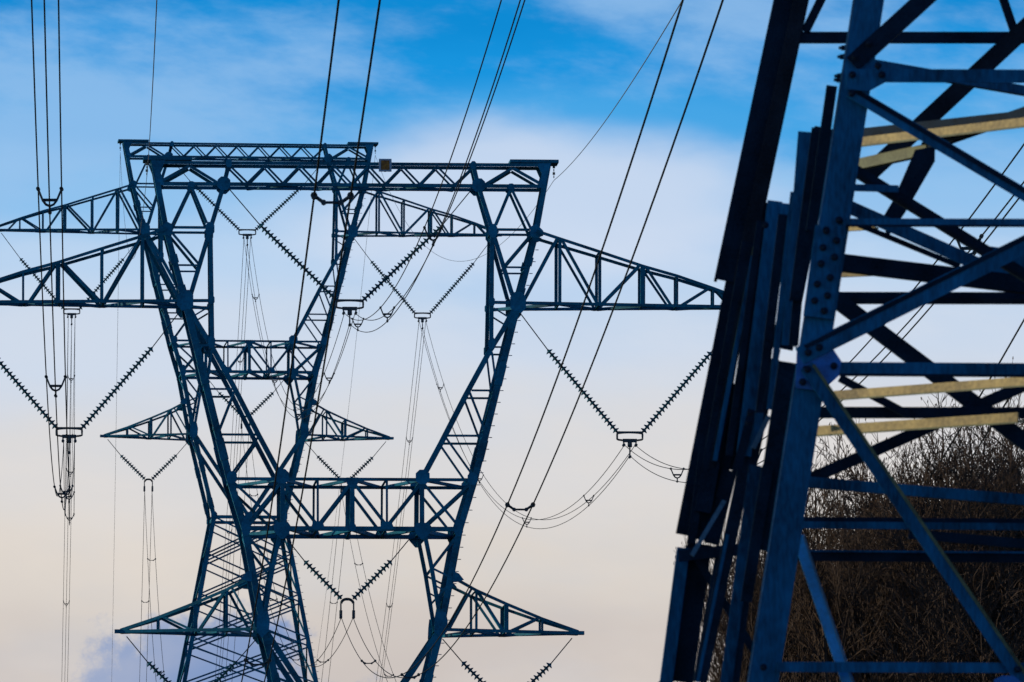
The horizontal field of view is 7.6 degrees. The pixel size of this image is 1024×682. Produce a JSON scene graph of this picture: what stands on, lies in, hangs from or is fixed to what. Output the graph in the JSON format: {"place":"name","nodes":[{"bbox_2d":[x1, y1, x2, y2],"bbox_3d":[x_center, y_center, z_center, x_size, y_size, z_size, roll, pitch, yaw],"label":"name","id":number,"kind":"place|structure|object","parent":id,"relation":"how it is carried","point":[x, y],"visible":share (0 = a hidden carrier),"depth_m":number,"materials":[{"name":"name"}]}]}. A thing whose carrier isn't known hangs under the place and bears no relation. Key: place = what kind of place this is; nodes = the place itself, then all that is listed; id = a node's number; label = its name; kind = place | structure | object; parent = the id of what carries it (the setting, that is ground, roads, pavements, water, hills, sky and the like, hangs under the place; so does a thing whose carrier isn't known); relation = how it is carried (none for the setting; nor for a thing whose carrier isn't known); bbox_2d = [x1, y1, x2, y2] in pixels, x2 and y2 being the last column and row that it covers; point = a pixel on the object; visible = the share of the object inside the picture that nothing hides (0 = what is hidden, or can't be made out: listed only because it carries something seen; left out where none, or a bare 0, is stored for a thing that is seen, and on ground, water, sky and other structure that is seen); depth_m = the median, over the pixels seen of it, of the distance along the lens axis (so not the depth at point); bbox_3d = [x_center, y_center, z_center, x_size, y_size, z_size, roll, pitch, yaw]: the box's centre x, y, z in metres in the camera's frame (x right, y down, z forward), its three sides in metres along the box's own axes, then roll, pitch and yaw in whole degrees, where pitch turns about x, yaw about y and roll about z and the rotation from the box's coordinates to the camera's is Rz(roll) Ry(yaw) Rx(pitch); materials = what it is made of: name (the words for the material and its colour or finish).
{"place":"outdoors","nodes":[
{"label":"outdoors","id":0,"kind":"place"},
{"bbox_2d":[0,0,1023,681],"label":"sky","id":1,"kind":"structure","parent":0,"point":[226,71],"materials":[{"name":"blue"}]},
{"bbox_2d":[658,0,1023,681],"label":"lattice tower","id":2,"kind":"structure","parent":0,"point":[769,249],"depth_m":47.79,"materials":[{"name":"blue metal"}]},
{"bbox_3d":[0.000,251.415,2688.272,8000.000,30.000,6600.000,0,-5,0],"label":"ground","id":3,"kind":"structure","parent":0,"visible":0},
{"bbox_2d":[0,139,501,681],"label":"lattice tower","id":4,"kind":"structure","parent":3,"relation":"on","point":[302,431],"depth_m":480.58,"materials":[{"name":"blue metal"}]},
{"bbox_2d":[1,233,132,324],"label":"string insulator","id":5,"kind":"object","parent":4,"relation":"hanging from","point":[72,314],"visible":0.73,"depth_m":479.74,"materials":[{"name":"metal"}]},
{"bbox_2d":[62,331,74,681],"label":"conductor bundle","id":6,"kind":"object","parent":5,"relation":"hanging from","point":[66,603],"visible":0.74,"depth_m":522.39,"materials":[{"name":"metal"}]},
{"bbox_2d":[63,324,74,524],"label":"conductor bundle","id":7,"kind":"object","parent":5,"relation":"hanging from","point":[69,518],"visible":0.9,"depth_m":422.29,"materials":[{"name":"metal"}]},
{"bbox_2d":[112,197,119,644],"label":"earth wire","id":8,"kind":"object","parent":4,"relation":"hanging from","point":[116,410],"visible":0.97,"depth_m":539.89,"materials":[{"name":"black metal"}]},
{"bbox_2d":[120,154,146,256],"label":"earth wire","id":9,"kind":"object","parent":4,"relation":"attached to","point":[123,205],"visible":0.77,"depth_m":401.92,"materials":[{"name":"black metal"}]},
{"bbox_2d":[107,439,188,491],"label":"string insulator","id":10,"kind":"object","parent":4,"relation":"hanging from","point":[151,480],"visible":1,"depth_m":479.18,"materials":[{"name":"metal"}]},
{"bbox_2d":[139,492,151,681],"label":"conductor bundle","id":11,"kind":"object","parent":10,"relation":"hanging from","point":[149,585],"visible":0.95,"depth_m":496.49,"materials":[{"name":"metal"}]},
{"bbox_2d":[144,491,164,676],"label":"conductor bundle","id":12,"kind":"object","parent":10,"relation":"hanging from","point":[149,587],"visible":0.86,"depth_m":449.88,"materials":[{"name":"metal"}]},
{"bbox_2d":[209,379,284,428],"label":"string insulator","id":13,"kind":"object","parent":4,"relation":"hanging from","point":[254,408],"visible":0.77,"depth_m":480.19,"materials":[{"name":"metal"}]},
{"bbox_2d":[225,429,248,681],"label":"conductor bundle","id":14,"kind":"object","parent":13,"relation":"hanging from","point":[233,562],"visible":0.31,"depth_m":507.16,"materials":[{"name":"metal"}]},
{"bbox_2d":[242,436,352,666],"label":"conductor bundle","id":15,"kind":"object","parent":13,"relation":"hanging from","point":[278,604],"visible":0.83,"depth_m":381.74,"materials":[{"name":"metal"}]},
{"bbox_2d":[179,160,323,245],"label":"string insulator","id":16,"kind":"object","parent":4,"relation":"hanging from","point":[246,235],"visible":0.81,"depth_m":481.23,"materials":[{"name":"metal"}]},
{"bbox_2d":[215,239,250,677],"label":"conductor bundle","id":17,"kind":"object","parent":16,"relation":"hanging from","point":[240,361],"visible":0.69,"depth_m":513.50,"materials":[{"name":"metal"}]},
{"bbox_2d":[244,240,354,419],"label":"conductor bundle","id":18,"kind":"object","parent":16,"relation":"hanging from","point":[330,378],"visible":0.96,"depth_m":388.93,"materials":[{"name":"metal"}]},
{"bbox_2d":[305,442,385,492],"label":"string insulator","id":19,"kind":"object","parent":4,"relation":"hanging from","point":[352,474],"visible":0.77,"depth_m":480.36,"materials":[{"name":"metal"}]},
{"bbox_2d":[321,501,343,681],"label":"conductor bundle","id":20,"kind":"object","parent":19,"relation":"hanging from","point":[333,603],"visible":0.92,"depth_m":501.68,"materials":[{"name":"metal"}]},
{"bbox_2d":[342,499,395,681],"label":"conductor bundle","id":21,"kind":"object","parent":19,"relation":"hanging from","point":[373,610],"visible":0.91,"depth_m":436.96,"materials":[{"name":"metal"}]},
{"bbox_2d":[316,161,374,662],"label":"earth wire","id":22,"kind":"object","parent":4,"relation":"attached to","point":[347,416],"visible":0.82,"depth_m":529.93,"materials":[{"name":"black metal"}]},
{"bbox_2d":[354,238,486,328],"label":"string insulator","id":23,"kind":"object","parent":4,"relation":"hanging from","point":[414,312],"visible":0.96,"depth_m":481.82,"materials":[{"name":"metal"}]},
{"bbox_2d":[376,322,425,680],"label":"conductor bundle","id":24,"kind":"object","parent":23,"relation":"hanging from","point":[389,607],"visible":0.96,"depth_m":509.95,"materials":[{"name":"metal"}]},
{"bbox_2d":[419,322,633,528],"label":"conductor bundle","id":25,"kind":"object","parent":23,"relation":"hanging from","point":[526,526],"visible":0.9,"depth_m":370.70,"materials":[{"name":"metal"}]},
{"bbox_2d":[375,155,553,261],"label":"earth wire","id":26,"kind":"object","parent":4,"relation":"attached to","point":[452,260],"visible":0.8,"depth_m":377.17,"materials":[{"name":"black metal"}]},
{"bbox_2d":[0,157,723,681],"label":"lattice tower","id":27,"kind":"structure","parent":3,"relation":"on","point":[182,301],"depth_m":300.95,"materials":[{"name":"blue metal"}]},
{"bbox_2d":[0,310,180,453],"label":"string insulator","id":28,"kind":"object","parent":27,"relation":"hanging from","point":[95,411],"visible":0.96,"depth_m":300.34,"materials":[{"name":"metal"}]},
{"bbox_2d":[31,0,74,509],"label":"conductor bundle","id":29,"kind":"object","parent":28,"relation":"hanging from","point":[49,200],"visible":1,"depth_m":142.62,"materials":[{"name":"metal"}]},
{"bbox_2d":[147,0,156,172],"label":"earth wire","id":30,"kind":"object","parent":27,"relation":"attached to","point":[152,79],"visible":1,"depth_m":183.92,"materials":[{"name":"black metal"}]},
{"bbox_2d":[127,637,256,681],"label":"string insulator","id":31,"kind":"object","parent":27,"relation":"hanging from","point":[166,678],"visible":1,"depth_m":299.67,"materials":[{"name":"metal"}]},
{"bbox_2d":[241,0,380,681],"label":"conductor bundle","id":32,"kind":"object","parent":31,"relation":"hanging from","point":[349,196],"visible":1,"depth_m":102.58,"materials":[{"name":"metal"}]},
{"bbox_2d":[286,538,409,618],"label":"string insulator","id":33,"kind":"object","parent":27,"relation":"hanging from","point":[357,593],"visible":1,"depth_m":300.37,"materials":[{"name":"metal"}]},
{"bbox_2d":[341,0,723,678],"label":"conductor bundle","id":34,"kind":"object","parent":33,"relation":"hanging from","point":[529,508],"visible":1,"depth_m":113.38,"materials":[{"name":"metal"}]},
{"bbox_2d":[228,188,471,326],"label":"string insulator","id":35,"kind":"object","parent":27,"relation":"hanging from","point":[349,310],"visible":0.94,"depth_m":301.49,"materials":[{"name":"metal"}]},
{"bbox_2d":[344,0,524,332],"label":"conductor bundle","id":36,"kind":"object","parent":35,"relation":"hanging from","point":[415,279],"visible":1,"depth_m":167.57,"materials":[{"name":"metal"}]},
{"bbox_2d":[379,159,391,171],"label":"sign","id":37,"kind":"object","parent":27,"relation":"attached to","point":[385,165],"visible":1,"depth_m":301.33,"materials":[{"name":"metal"}]},
{"bbox_2d":[442,638,571,681],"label":"string insulator","id":38,"kind":"object","parent":27,"relation":"hanging from","point":[533,680],"visible":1,"depth_m":300.45,"materials":[{"name":"metal"}]},
{"bbox_2d":[931,319,1023,506],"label":"conductor bundle","id":39,"kind":"object","parent":38,"relation":"hanging from","point":[1010,343],"visible":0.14,"depth_m":116.52,"materials":[{"name":"metal"}]},
{"bbox_2d":[520,313,711,458],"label":"string insulator","id":40,"kind":"object","parent":27,"relation":"hanging from","point":[629,441],"visible":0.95,"depth_m":301.71,"materials":[{"name":"metal"}]},
{"bbox_2d":[625,143,1023,482],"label":"conductor bundle","id":41,"kind":"object","parent":40,"relation":"hanging from","point":[981,236],"visible":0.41,"depth_m":137.90,"materials":[{"name":"metal"}]},
{"bbox_2d":[554,2,680,179],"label":"earth wire","id":42,"kind":"object","parent":27,"relation":"attached to","point":[628,86],"visible":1,"depth_m":189.08,"materials":[{"name":"black metal"}]},
{"bbox_2d":[698,521,765,680],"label":"bare tree","id":43,"kind":"object","parent":3,"relation":"on","point":[716,656],"visible":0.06,"depth_m":126.73,"materials":[{"name":"brown plant"}]},
{"bbox_2d":[673,516,816,678],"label":"bare tree","id":44,"kind":"object","parent":3,"relation":"on","point":[717,639],"depth_m":133.08,"materials":[{"name":"brown plant"}]},
{"bbox_2d":[708,558,813,681],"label":"bare tree","id":45,"kind":"object","parent":3,"relation":"on","point":[753,632],"visible":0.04,"depth_m":120.86,"materials":[{"name":"brown plant"}]},
{"bbox_2d":[696,517,857,681],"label":"bare tree","id":46,"kind":"object","parent":3,"relation":"on","point":[755,613],"visible":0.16,"depth_m":119.09,"materials":[{"name":"brown plant"}]},
{"bbox_2d":[700,454,864,678],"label":"bare tree","id":47,"kind":"object","parent":3,"relation":"on","point":[827,502],"visible":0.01,"depth_m":125.14,"materials":[{"name":"brown plant"}]},
{"bbox_2d":[695,460,922,681],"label":"bare tree","id":48,"kind":"object","parent":3,"relation":"on","point":[822,647],"visible":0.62,"depth_m":117.46,"materials":[{"name":"brown plant"}]},
{"bbox_2d":[747,488,888,625],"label":"bare tree","id":49,"kind":"object","parent":3,"relation":"on","point":[807,538],"visible":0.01,"depth_m":132.07,"materials":[{"name":"brown plant"}]},
{"bbox_2d":[702,442,978,681],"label":"bare tree","id":50,"kind":"object","parent":3,"relation":"on","point":[765,554],"visible":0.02,"depth_m":123.94,"materials":[{"name":"brown plant"}]},
{"bbox_2d":[741,428,1023,681],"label":"bare tree","id":51,"kind":"object","parent":3,"relation":"on","point":[954,641],"visible":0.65,"depth_m":115.71,"materials":[{"name":"brown plant"}]},
{"bbox_2d":[749,429,1023,681],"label":"bare tree","id":52,"kind":"object","parent":3,"relation":"on","point":[887,585],"visible":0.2,"depth_m":119.60,"materials":[{"name":"brown plant"}]},
{"bbox_2d":[750,400,1023,653],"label":"bare tree","id":53,"kind":"object","parent":3,"relation":"on","point":[970,446],"visible":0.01,"depth_m":125.07,"materials":[{"name":"brown plant"}]},
{"bbox_2d":[832,443,970,544],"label":"bare tree","id":54,"kind":"object","parent":3,"relation":"on","point":[906,448],"visible":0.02,"depth_m":133.09,"materials":[{"name":"brown plant"}]},
{"bbox_2d":[787,405,1023,681],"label":"bare tree","id":55,"kind":"object","parent":3,"relation":"on","point":[976,464],"visible":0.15,"depth_m":119.94,"materials":[{"name":"brown plant"}]},
{"bbox_2d":[794,419,1023,660],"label":"bare tree","id":56,"kind":"object","parent":3,"relation":"on","point":[994,504],"visible":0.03,"depth_m":121.93,"materials":[{"name":"brown plant"}]},
{"bbox_2d":[814,358,1023,681],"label":"bare tree","id":57,"kind":"object","parent":3,"relation":"on","point":[940,482],"visible":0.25,"depth_m":119.31,"materials":[{"name":"brown plant"}]},
{"bbox_2d":[814,393,1023,645],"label":"bare tree","id":58,"kind":"object","parent":3,"relation":"on","point":[914,459],"depth_m":132.66,"materials":[{"name":"brown plant"}]},
{"bbox_2d":[852,404,1023,504],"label":"bare tree","id":59,"kind":"object","parent":3,"relation":"on","point":[958,450],"depth_m":137.09,"materials":[{"name":"brown plant"}]},
{"bbox_2d":[866,429,1023,681],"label":"bare tree","id":60,"kind":"object","parent":3,"relation":"on","point":[1005,487],"visible":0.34,"depth_m":117.00,"materials":[{"name":"brown plant"}]},
{"bbox_2d":[966,429,1022,487],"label":"bare tree","id":61,"kind":"object","parent":3,"relation":"on","point":[993,448],"depth_m":135.73,"materials":[{"name":"brown plant"}]}
]}

